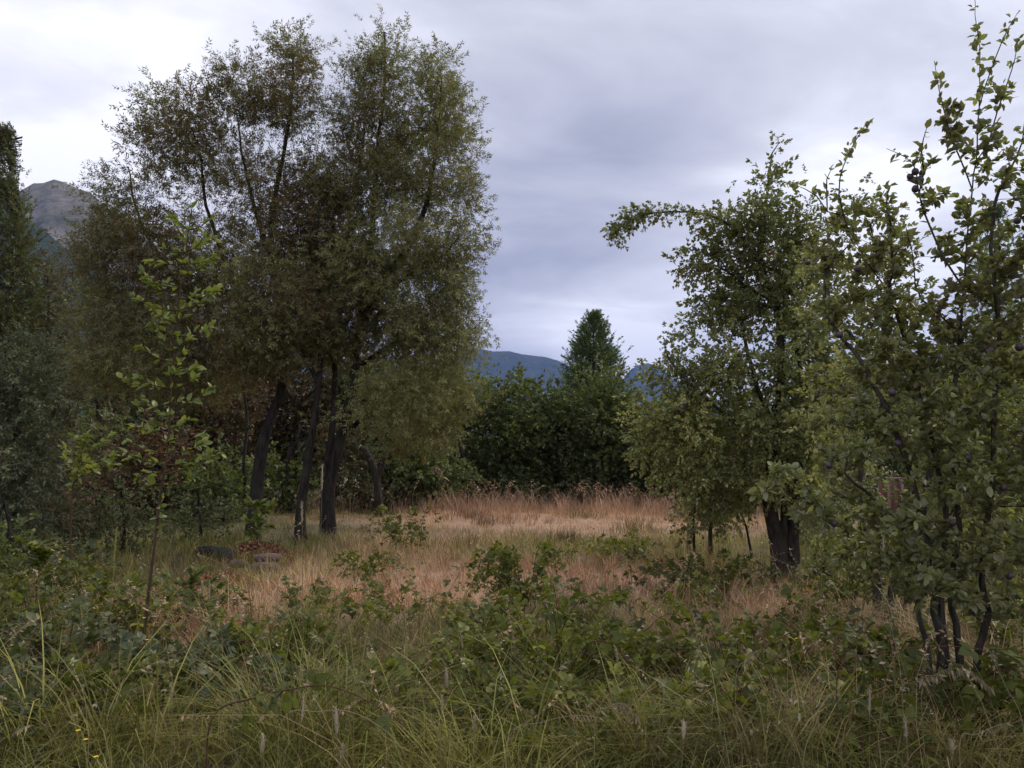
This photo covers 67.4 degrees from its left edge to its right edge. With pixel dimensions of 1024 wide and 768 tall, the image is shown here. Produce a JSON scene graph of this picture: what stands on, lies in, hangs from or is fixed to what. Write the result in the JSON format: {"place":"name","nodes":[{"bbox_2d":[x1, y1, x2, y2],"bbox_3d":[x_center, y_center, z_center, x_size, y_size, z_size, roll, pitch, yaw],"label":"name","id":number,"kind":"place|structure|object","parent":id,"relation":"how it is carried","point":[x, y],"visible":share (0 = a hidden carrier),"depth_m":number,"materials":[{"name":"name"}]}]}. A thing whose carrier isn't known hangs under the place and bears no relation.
{"place":"outdoors","nodes":[
{"label":"outdoors","id":0,"kind":"place"},
{"bbox_2d":[0,211,306,462],"bbox_3d":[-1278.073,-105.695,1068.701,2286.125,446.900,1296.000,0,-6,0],"label":"wooded hill","id":1,"kind":"structure","parent":0,"point":[44,242],"depth_m":1262.71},
{"bbox_2d":[4,179,311,425],"bbox_3d":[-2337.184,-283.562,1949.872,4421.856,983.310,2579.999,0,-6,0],"label":"mountain","id":2,"kind":"structure","parent":0,"point":[53,203],"depth_m":2225.12,"materials":[{"name":"stone"}]},
{"bbox_2d":[296,349,664,460],"bbox_3d":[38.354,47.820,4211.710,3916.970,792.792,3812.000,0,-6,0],"label":"distant hills","id":3,"kind":"structure","parent":0,"point":[535,366],"depth_m":4990.60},
{"bbox_2d":[0,466,1023,767],"bbox_3d":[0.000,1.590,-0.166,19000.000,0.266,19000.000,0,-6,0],"label":"ground","id":4,"kind":"structure","parent":0,"point":[462,522],"depth_m":11.85,"materials":[{"name":"plant"}]},
{"bbox_2d":[0,500,74,590],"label":"shrub","id":5,"kind":"object","parent":4,"relation":"on","point":[5,545],"visible":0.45,"depth_m":9.86,"materials":[{"name":"green plant"}]},
{"bbox_2d":[0,119,77,463],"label":"conifer","id":6,"kind":"object","parent":4,"relation":"on","point":[10,191],"visible":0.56,"depth_m":24.50,"materials":[{"name":"green plant"}]},
{"bbox_2d":[10,536,71,601],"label":"seedling","id":7,"kind":"object","parent":4,"relation":"on","point":[41,553],"visible":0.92,"depth_m":7.84,"materials":[{"name":"green plant"}]},
{"bbox_2d":[0,248,85,478],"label":"brown tree","id":8,"kind":"object","parent":4,"relation":"on","point":[25,271],"visible":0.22,"depth_m":24.20,"materials":[{"name":"green plant"}]},
{"bbox_2d":[0,313,98,569],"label":"grey shrub","id":9,"kind":"object","parent":4,"relation":"on","point":[16,399],"visible":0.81,"depth_m":11.40,"materials":[{"name":"green plant"}]},
{"bbox_2d":[1,234,111,468],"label":"brown tree","id":10,"kind":"object","parent":4,"relation":"on","point":[46,278],"visible":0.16,"depth_m":26.11,"materials":[{"name":"green plant"}]},
{"bbox_2d":[0,663,113,766],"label":"bramble","id":11,"kind":"object","parent":4,"relation":"on","point":[27,691],"visible":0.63,"depth_m":4.16,"materials":[{"name":"plant"}]},
{"bbox_2d":[0,425,115,536],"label":"shrub","id":12,"kind":"object","parent":4,"relation":"on","point":[89,483],"visible":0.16,"depth_m":17.00,"materials":[{"name":"green plant"}]},
{"bbox_2d":[0,547,121,612],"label":"bramble","id":13,"kind":"object","parent":4,"relation":"on","point":[12,569],"visible":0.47,"depth_m":8.26,"materials":[{"name":"plant"}]},
{"bbox_2d":[0,575,124,669],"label":"bramble","id":14,"kind":"object","parent":4,"relation":"on","point":[14,599],"visible":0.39,"depth_m":5.72,"materials":[{"name":"plant"}]},
{"bbox_2d":[2,476,123,557],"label":"shrub","id":15,"kind":"object","parent":4,"relation":"on","point":[100,517],"visible":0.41,"depth_m":12.87,"materials":[{"name":"green plant"}]},
{"bbox_2d":[12,539,130,579],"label":"bramble","id":16,"kind":"object","parent":4,"relation":"on","point":[93,547],"visible":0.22,"depth_m":11.03,"materials":[{"name":"plant"}]},
{"bbox_2d":[0,593,148,728],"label":"bramble","id":17,"kind":"object","parent":4,"relation":"on","point":[21,652],"visible":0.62,"depth_m":4.92,"materials":[{"name":"plant"}]},
{"bbox_2d":[6,278,163,507],"bbox_3d":[-13.719,0.372,24.910,4.970,7.721,4.944,3,-6,-23],"label":"brown tree","id":18,"kind":"object","parent":4,"relation":"on","point":[97,416],"visible":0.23,"depth_m":24.45,"materials":[{"name":"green plant"}]},
{"bbox_2d":[57,429,140,585],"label":"sapling","id":19,"kind":"object","parent":4,"relation":"on","point":[89,465],"visible":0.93,"depth_m":8.94,"materials":[{"name":"green plant"}]},
{"bbox_2d":[31,398,173,521],"bbox_3d":[-11.759,2.464,21.898,4.445,4.198,3.615,-5,-8,40],"label":"shrub","id":20,"kind":"object","parent":4,"relation":"on","point":[102,433],"visible":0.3,"depth_m":21.79,"materials":[{"name":"green plant"}]},
{"bbox_2d":[1,636,229,761],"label":"bramble","id":21,"kind":"object","parent":4,"relation":"on","point":[107,669],"visible":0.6,"depth_m":4.47,"materials":[{"name":"plant"}]},
{"bbox_2d":[0,649,254,767],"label":"grass tussock","id":22,"kind":"object","parent":4,"relation":"on","point":[74,732],"depth_m":4.00,"materials":[{"name":"plant"}]},
{"bbox_2d":[23,561,236,650],"bbox_3d":[-3.491,1.965,6.784,1.847,0.776,1.656,0,-6,0],"label":"bramble","id":23,"kind":"object","parent":4,"relation":"on","point":[102,586],"visible":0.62,"depth_m":6.63,"materials":[{"name":"plant"}]},
{"bbox_2d":[69,474,207,557],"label":"shrub","id":24,"kind":"object","parent":4,"relation":"on","point":[121,512],"visible":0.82,"depth_m":13.74,"materials":[{"name":"green plant"}]},
{"bbox_2d":[84,403,240,520],"bbox_3d":[-10.024,2.508,21.986,4.119,4.138,4.471,-3,-7,27],"label":"shrub","id":25,"kind":"object","parent":4,"relation":"on","point":[186,430],"visible":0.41,"depth_m":21.27,"materials":[{"name":"green plant"}]},
{"bbox_2d":[77,333,264,487],"bbox_3d":[-11.552,1.266,26.198,6.224,6.290,4.519,1,-6,-14],"label":"brown tree","id":26,"kind":"object","parent":4,"relation":"on","point":[217,430],"visible":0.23,"depth_m":25.62,"materials":[{"name":"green plant"}]},
{"bbox_2d":[116,201,226,648],"bbox_3d":[-2.670,0.397,6.000,0.897,3.753,0.571,0,-6,0],"label":"sapling","id":27,"kind":"object","parent":4,"relation":"on","point":[165,318],"visible":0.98,"depth_m":6.02,"materials":[{"name":"green plant"}]},
{"bbox_2d":[116,631,244,723],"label":"bramble","id":28,"kind":"object","parent":4,"relation":"on","point":[139,637],"visible":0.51,"depth_m":4.80,"materials":[{"name":"plant"}]},
{"bbox_2d":[45,14,340,541],"bbox_3d":[-6.847,-2.330,16.358,6.718,11.421,5.095,0,-6,0],"label":"fine leaved tree","id":29,"kind":"object","parent":4,"relation":"on","point":[127,324],"visible":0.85,"depth_m":15.97,"materials":[{"name":"green plant"}]},
{"bbox_2d":[114,621,283,682],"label":"bramble","id":30,"kind":"object","parent":4,"relation":"on","point":[225,635],"visible":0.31,"depth_m":5.58,"materials":[{"name":"plant"}]},
{"bbox_2d":[159,564,239,634],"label":"seedling","id":31,"kind":"object","parent":4,"relation":"on","point":[193,578],"visible":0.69,"depth_m":7.34,"materials":[{"name":"green plant"}]},
{"bbox_2d":[151,488,248,545],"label":"shrub","id":32,"kind":"object","parent":4,"relation":"on","point":[199,524],"visible":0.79,"depth_m":14.69,"materials":[{"name":"green plant"}]},
{"bbox_2d":[142,584,263,623],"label":"bramble","id":33,"kind":"object","parent":4,"relation":"on","point":[243,598],"visible":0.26,"depth_m":8.17,"materials":[{"name":"plant"}]},
{"bbox_2d":[117,370,299,496],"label":"brown tree","id":34,"kind":"object","parent":4,"relation":"on","point":[250,411],"visible":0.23,"depth_m":26.58,"materials":[{"name":"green plant"}]},
{"bbox_2d":[154,433,271,524],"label":"shrub","id":35,"kind":"object","parent":4,"relation":"on","point":[224,485],"visible":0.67,"depth_m":20.48,"materials":[{"name":"green plant"}]},
{"bbox_2d":[152,569,310,598],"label":"dead leaves","id":36,"kind":"object","parent":4,"relation":"on","point":[206,577],"visible":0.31,"depth_m":10.68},
{"bbox_2d":[223,384,270,502],"bbox_3d":[-7.163,1.869,20.799,1.334,3.794,0.359,0,-6,0],"label":"bare trunk","id":37,"kind":"object","parent":4,"relation":"on","point":[244,453],"visible":0.77,"depth_m":20.92,"materials":[{"name":"brown plant"}]},
{"bbox_2d":[183,540,330,568],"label":"dead leaves","id":38,"kind":"object","parent":4,"relation":"on","point":[242,546],"visible":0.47,"depth_m":13.33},
{"bbox_2d":[240,496,276,551],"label":"seedling","id":39,"kind":"object","parent":4,"relation":"on","point":[258,507],"visible":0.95,"depth_m":13.31,"materials":[{"name":"green plant"}]},
{"bbox_2d":[190,650,329,745],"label":"bramble","id":40,"kind":"object","parent":4,"relation":"on","point":[257,658],"visible":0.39,"depth_m":4.64,"materials":[{"name":"plant"}]},
{"bbox_2d":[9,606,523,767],"bbox_3d":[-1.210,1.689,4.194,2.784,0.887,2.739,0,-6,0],"label":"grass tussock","id":41,"kind":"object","parent":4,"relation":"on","point":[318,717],"depth_m":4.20,"materials":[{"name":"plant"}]},
{"bbox_2d":[227,440,321,512],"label":"shrub","id":42,"kind":"object","parent":4,"relation":"on","point":[276,487],"visible":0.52,"depth_m":24.43,"materials":[{"name":"green plant"}]},
{"bbox_2d":[179,605,381,703],"bbox_3d":[-1.786,1.978,5.796,1.514,0.622,1.341,0,-6,0],"label":"bramble","id":43,"kind":"object","parent":4,"relation":"on","point":[248,630],"visible":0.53,"depth_m":5.80,"materials":[{"name":"plant"}]},
{"bbox_2d":[169,327,406,498],"bbox_3d":[-8.774,1.003,30.028,9.835,7.772,5.638,0,-6,0],"label":"dark tree","id":44,"kind":"object","parent":4,"relation":"on","point":[291,404],"visible":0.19,"depth_m":29.22,"materials":[{"name":"green plant"}]},
{"bbox_2d":[233,597,361,652],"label":"bramble","id":45,"kind":"object","parent":4,"relation":"on","point":[274,631],"visible":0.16,"depth_m":6.78,"materials":[{"name":"plant"}]},
{"bbox_2d":[226,132,380,544],"bbox_3d":[-4.263,-1.101,16.143,3.112,8.883,4.955,0,-6,0],"label":"fine leaved tree","id":46,"kind":"object","parent":4,"relation":"on","point":[308,452],"visible":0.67,"depth_m":15.55,"materials":[{"name":"green plant"}]},
{"bbox_2d":[273,576,340,621],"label":"bramble","id":47,"kind":"object","parent":4,"relation":"on","point":[297,589],"visible":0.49,"depth_m":8.46,"materials":[{"name":"plant"}]},
{"bbox_2d":[206,669,409,767],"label":"bramble cane","id":48,"kind":"object","parent":4,"relation":"on","point":[317,681],"visible":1,"depth_m":3.47,"materials":[{"name":"green plant"}]},
{"bbox_2d":[259,567,390,674],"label":"grass tussock","id":49,"kind":"object","parent":4,"relation":"on","point":[332,626],"depth_m":5.99,"materials":[{"name":"plant"}]},
{"bbox_2d":[261,650,438,736],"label":"bramble","id":50,"kind":"object","parent":4,"relation":"on","point":[390,666],"visible":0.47,"depth_m":4.78,"materials":[{"name":"plant"}]},
{"bbox_2d":[296,401,405,513],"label":"shrub","id":51,"kind":"object","parent":4,"relation":"on","point":[352,470],"visible":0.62,"depth_m":25.63,"materials":[{"name":"green plant"}]},
{"bbox_2d":[232,578,472,629],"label":"dead leaves","id":52,"kind":"object","parent":4,"relation":"on","point":[390,601],"visible":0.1,"depth_m":9.43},
{"bbox_2d":[323,548,415,586],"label":"bramble","id":53,"kind":"object","parent":4,"relation":"on","point":[365,568],"visible":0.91,"depth_m":10.66,"materials":[{"name":"plant"}]},
{"bbox_2d":[358,442,386,517],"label":"tree trunk","id":54,"kind":"object","parent":4,"relation":"on","point":[376,472],"visible":0.88,"depth_m":23.76,"materials":[{"name":"brown plant"}]},
{"bbox_2d":[285,574,471,636],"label":"bramble","id":55,"kind":"object","parent":4,"relation":"on","point":[352,606],"visible":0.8,"depth_m":7.48,"materials":[{"name":"plant"}]},
{"bbox_2d":[299,342,471,502],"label":"dark tree","id":56,"kind":"object","parent":4,"relation":"on","point":[346,381],"visible":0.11,"depth_m":28.27,"materials":[{"name":"green plant"}]},
{"bbox_2d":[286,3,507,538],"bbox_3d":[-2.439,-2.543,16.652,4.685,11.747,4.453,-3,-6,23],"label":"fine leaved tree","id":57,"kind":"object","parent":4,"relation":"on","point":[416,334],"visible":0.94,"depth_m":16.14,"materials":[{"name":"green plant"}]},
{"bbox_2d":[361,502,440,552],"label":"bramble","id":58,"kind":"object","parent":4,"relation":"on","point":[394,528],"visible":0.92,"depth_m":13.60,"materials":[{"name":"plant"}]},
{"bbox_2d":[259,684,580,767],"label":"grass tussock","id":59,"kind":"object","parent":4,"relation":"on","point":[445,746],"depth_m":4.01,"materials":[{"name":"plant"}]},
{"bbox_2d":[369,427,487,509],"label":"shrub","id":60,"kind":"object","parent":4,"relation":"on","point":[426,477],"visible":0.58,"depth_m":26.50,"materials":[{"name":"green plant"}]},
{"bbox_2d":[383,595,539,681],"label":"bramble","id":61,"kind":"object","parent":4,"relation":"on","point":[501,602],"visible":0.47,"depth_m":6.20,"materials":[{"name":"plant"}]},
{"bbox_2d":[431,353,567,505],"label":"dark tree","id":62,"kind":"object","parent":4,"relation":"on","point":[479,450],"visible":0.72,"depth_m":29.92,"materials":[{"name":"green plant"}]},
{"bbox_2d":[400,648,609,767],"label":"bramble","id":63,"kind":"object","parent":4,"relation":"on","point":[479,675],"visible":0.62,"depth_m":4.50,"materials":[{"name":"plant"}]},
{"bbox_2d":[0,561,1023,767],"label":"grass","id":64,"kind":"structure","parent":4,"relation":"on","point":[758,756],"depth_m":4.17,"materials":[{"name":"plant"}]},
{"bbox_2d":[7,496,1021,543],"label":"dry grass","id":65,"kind":"structure","parent":4,"relation":"on","point":[506,513],"depth_m":20.71,"materials":[{"name":"plant"}]},
{"bbox_2d":[443,540,587,620],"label":"bramble","id":66,"kind":"object","parent":4,"relation":"on","point":[507,560],"visible":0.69,"depth_m":8.20,"materials":[{"name":"plant"}]},
{"bbox_2d":[25,312,1023,496],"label":"distant wood","id":67,"kind":"object","parent":4,"relation":"on","point":[652,394],"visible":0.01,"depth_m":44.10,"materials":[{"name":"plant"}]},
{"bbox_2d":[390,572,682,719],"bbox_3d":[0.444,1.796,5.244,1.632,0.898,2.080,-5,-8,41],"label":"bramble","id":68,"kind":"object","parent":4,"relation":"on","point":[620,639],"visible":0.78,"depth_m":5.20,"materials":[{"name":"plant"}]},
{"bbox_2d":[478,369,608,504],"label":"dark tree","id":69,"kind":"object","parent":4,"relation":"on","point":[542,402],"visible":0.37,"depth_m":30.88,"materials":[{"name":"green plant"}]},
{"bbox_2d":[523,590,621,636],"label":"bramble","id":70,"kind":"object","parent":4,"relation":"on","point":[582,616],"visible":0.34,"depth_m":7.23,"materials":[{"name":"plant"}]},
{"bbox_2d":[542,308,643,492],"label":"conifer","id":71,"kind":"object","parent":4,"relation":"on","point":[593,327],"visible":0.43,"depth_m":34.94,"materials":[{"name":"green plant"}]},
{"bbox_2d":[528,352,670,504],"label":"dark tree","id":72,"kind":"object","parent":4,"relation":"on","point":[597,432],"visible":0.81,"depth_m":29.92,"materials":[{"name":"green plant"}]},
{"bbox_2d":[555,528,665,566],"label":"bramble","id":73,"kind":"object","parent":4,"relation":"on","point":[615,542],"visible":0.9,"depth_m":12.38,"materials":[{"name":"plant"}]},
{"bbox_2d":[524,661,768,767],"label":"bramble","id":74,"kind":"object","parent":4,"relation":"on","point":[671,685],"visible":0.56,"depth_m":4.37,"materials":[{"name":"plant"}]},
{"bbox_2d":[509,657,790,767],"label":"grass tussock","id":75,"kind":"object","parent":4,"relation":"on","point":[652,742],"depth_m":4.10,"materials":[{"name":"plant"}]},
{"bbox_2d":[576,625,726,690],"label":"bramble","id":76,"kind":"object","parent":4,"relation":"on","point":[642,635],"visible":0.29,"depth_m":5.59,"materials":[{"name":"plant"}]},
{"bbox_2d":[590,392,723,505],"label":"dark tree","id":77,"kind":"object","parent":4,"relation":"on","point":[639,480],"visible":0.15,"depth_m":29.77,"materials":[{"name":"green plant"}]},
{"bbox_2d":[649,569,759,627],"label":"bramble","id":78,"kind":"object","parent":4,"relation":"on","point":[708,586],"visible":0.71,"depth_m":8.28,"materials":[{"name":"plant"}]},
{"bbox_2d":[663,456,758,560],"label":"bush","id":79,"kind":"object","parent":4,"relation":"on","point":[692,536],"visible":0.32,"depth_m":12.81,"materials":[{"name":"green plant"}]},
{"bbox_2d":[590,546,848,610],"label":"bramble","id":80,"kind":"object","parent":4,"relation":"on","point":[731,570],"visible":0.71,"depth_m":9.47,"materials":[{"name":"plant"}]},
{"bbox_2d":[600,130,868,582],"bbox_3d":[3.132,-0.482,11.028,3.812,6.713,2.628,0,-6,0],"label":"pear tree","id":81,"kind":"object","parent":4,"relation":"on","point":[676,438],"visible":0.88,"depth_m":10.82,"materials":[{"name":"green plant"}]},
{"bbox_2d":[649,658,844,762],"bbox_3d":[1.307,1.867,4.521,1.025,0.492,1.171,-1,-6,10],"label":"bramble","id":82,"kind":"object","parent":4,"relation":"on","point":[703,669],"visible":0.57,"depth_m":4.43,"materials":[{"name":"plant"}]},
{"bbox_2d":[595,598,911,716],"bbox_3d":[1.637,1.908,5.364,2.135,0.735,1.804,0,-6,0],"label":"bramble","id":83,"kind":"object","parent":4,"relation":"on","point":[734,656],"visible":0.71,"depth_m":5.36,"materials":[{"name":"plant"}]},
{"bbox_2d":[752,583,853,655],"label":"bramble","id":84,"kind":"object","parent":4,"relation":"on","point":[814,617],"visible":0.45,"depth_m":6.73,"materials":[{"name":"plant"}]},
{"bbox_2d":[632,649,1016,767],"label":"grass tussock","id":85,"kind":"object","parent":4,"relation":"on","point":[806,718],"depth_m":4.19,"materials":[{"name":"plant"}]},
{"bbox_2d":[774,553,907,621],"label":"bramble","id":86,"kind":"object","parent":4,"relation":"on","point":[824,581],"visible":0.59,"depth_m":8.46,"materials":[{"name":"plant"}]},
{"bbox_2d":[789,426,893,547],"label":"shrub","id":87,"kind":"object","parent":4,"relation":"on","point":[880,475],"visible":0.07,"depth_m":14.52,"materials":[{"name":"green plant"}]},
{"bbox_2d":[754,638,933,734],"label":"grass tussock","id":88,"kind":"object","parent":4,"relation":"on","point":[835,676],"depth_m":5.09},
{"bbox_2d":[777,679,937,767],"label":"bramble","id":89,"kind":"object","parent":4,"relation":"on","point":[859,707],"visible":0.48,"depth_m":4.07,"materials":[{"name":"plant"}]},
{"bbox_2d":[786,605,972,722],"bbox_3d":[2.645,1.944,5.486,1.360,0.656,1.146,6,-8,-43],"label":"bramble","id":90,"kind":"object","parent":4,"relation":"on","point":[873,634],"visible":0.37,"depth_m":5.40,"materials":[{"name":"plant"}]},
{"bbox_2d":[743,657,1023,767],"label":"grass tussock","id":91,"kind":"object","parent":4,"relation":"on","point":[957,754],"depth_m":4.06,"materials":[{"name":"plant"}]},
{"bbox_2d":[746,3,1023,735],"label":"plum tree","id":92,"kind":"object","parent":4,"relation":"on","point":[938,581],"visible":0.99,"depth_m":4.92,"materials":[{"name":"green plant"}]},
{"bbox_2d":[875,477,906,531],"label":"red gate","id":93,"kind":"structure","parent":4,"relation":"on","point":[892,503],"depth_m":18.80,"materials":[{"name":"paint"}]},
{"bbox_2d":[773,172,1023,625],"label":"fruit tree","id":94,"kind":"object","parent":4,"relation":"on","point":[801,271],"visible":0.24,"depth_m":8.22,"materials":[{"name":"green plant"}]},
{"bbox_2d":[818,637,1023,752],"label":"bramble","id":95,"kind":"object","parent":4,"relation":"on","point":[914,658],"visible":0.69,"depth_m":4.42,"materials":[{"name":"plant"}]},
{"bbox_2d":[826,363,1023,501],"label":"background tree","id":96,"kind":"object","parent":4,"relation":"on","point":[899,470],"visible":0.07,"depth_m":26.25,"materials":[{"name":"green plant"}]},
{"bbox_2d":[836,642,1023,766],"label":"bramble cane","id":97,"kind":"object","parent":4,"relation":"on","point":[965,649],"visible":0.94,"depth_m":4.06,"materials":[{"name":"green plant"}]},
{"bbox_2d":[877,478,1016,581],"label":"shrub","id":98,"kind":"object","parent":4,"relation":"on","point":[928,564],"visible":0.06,"depth_m":11.06,"materials":[{"name":"green plant"}]},
{"bbox_2d":[915,667,994,767],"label":"bent grass stalk","id":99,"kind":"object","parent":4,"relation":"on","point":[959,672],"visible":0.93,"depth_m":3.86,"materials":[{"name":"plant"}]},
{"bbox_2d":[919,201,1023,496],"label":"conifer","id":100,"kind":"object","parent":4,"relation":"on","point":[999,213],"visible":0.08,"depth_m":34.54,"materials":[{"name":"green plant"}]},
{"bbox_2d":[921,578,1023,653],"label":"bramble","id":101,"kind":"object","parent":4,"relation":"on","point":[1002,634],"visible":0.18,"depth_m":6.05,"materials":[{"name":"plant"}]},
{"bbox_2d":[932,309,1023,506],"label":"background tree","id":102,"kind":"object","parent":4,"relation":"on","point":[959,399],"visible":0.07,"depth_m":24.82,"materials":[{"name":"green plant"}]},
{"bbox_2d":[939,491,1023,586],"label":"shrub","id":103,"kind":"object","parent":4,"relation":"on","point":[1006,547],"visible":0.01,"depth_m":9.83,"materials":[{"name":"green plant"}]},
{"bbox_2d":[0,500,1023,767],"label":"grass stalks","id":104,"kind":"object","parent":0,"point":[392,712],"depth_m":4.84,"materials":[{"name":"plant"}]},
{"bbox_2d":[0,0,1023,405],"label":"sky","id":105,"kind":"structure","parent":0,"point":[596,108],"materials":[{"name":"grey"}]},
{"bbox_2d":[243,479,844,517],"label":"tall dry grass","id":106,"kind":"structure","parent":0,"point":[503,504],"depth_m":25.31,"materials":[{"name":"plant"}]},
{"bbox_2d":[625,335,1022,446],"bbox_3d":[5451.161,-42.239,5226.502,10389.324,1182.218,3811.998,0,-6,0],"label":"distant peak","id":107,"kind":"structure","parent":0,"point":[636,370],"depth_m":6038.00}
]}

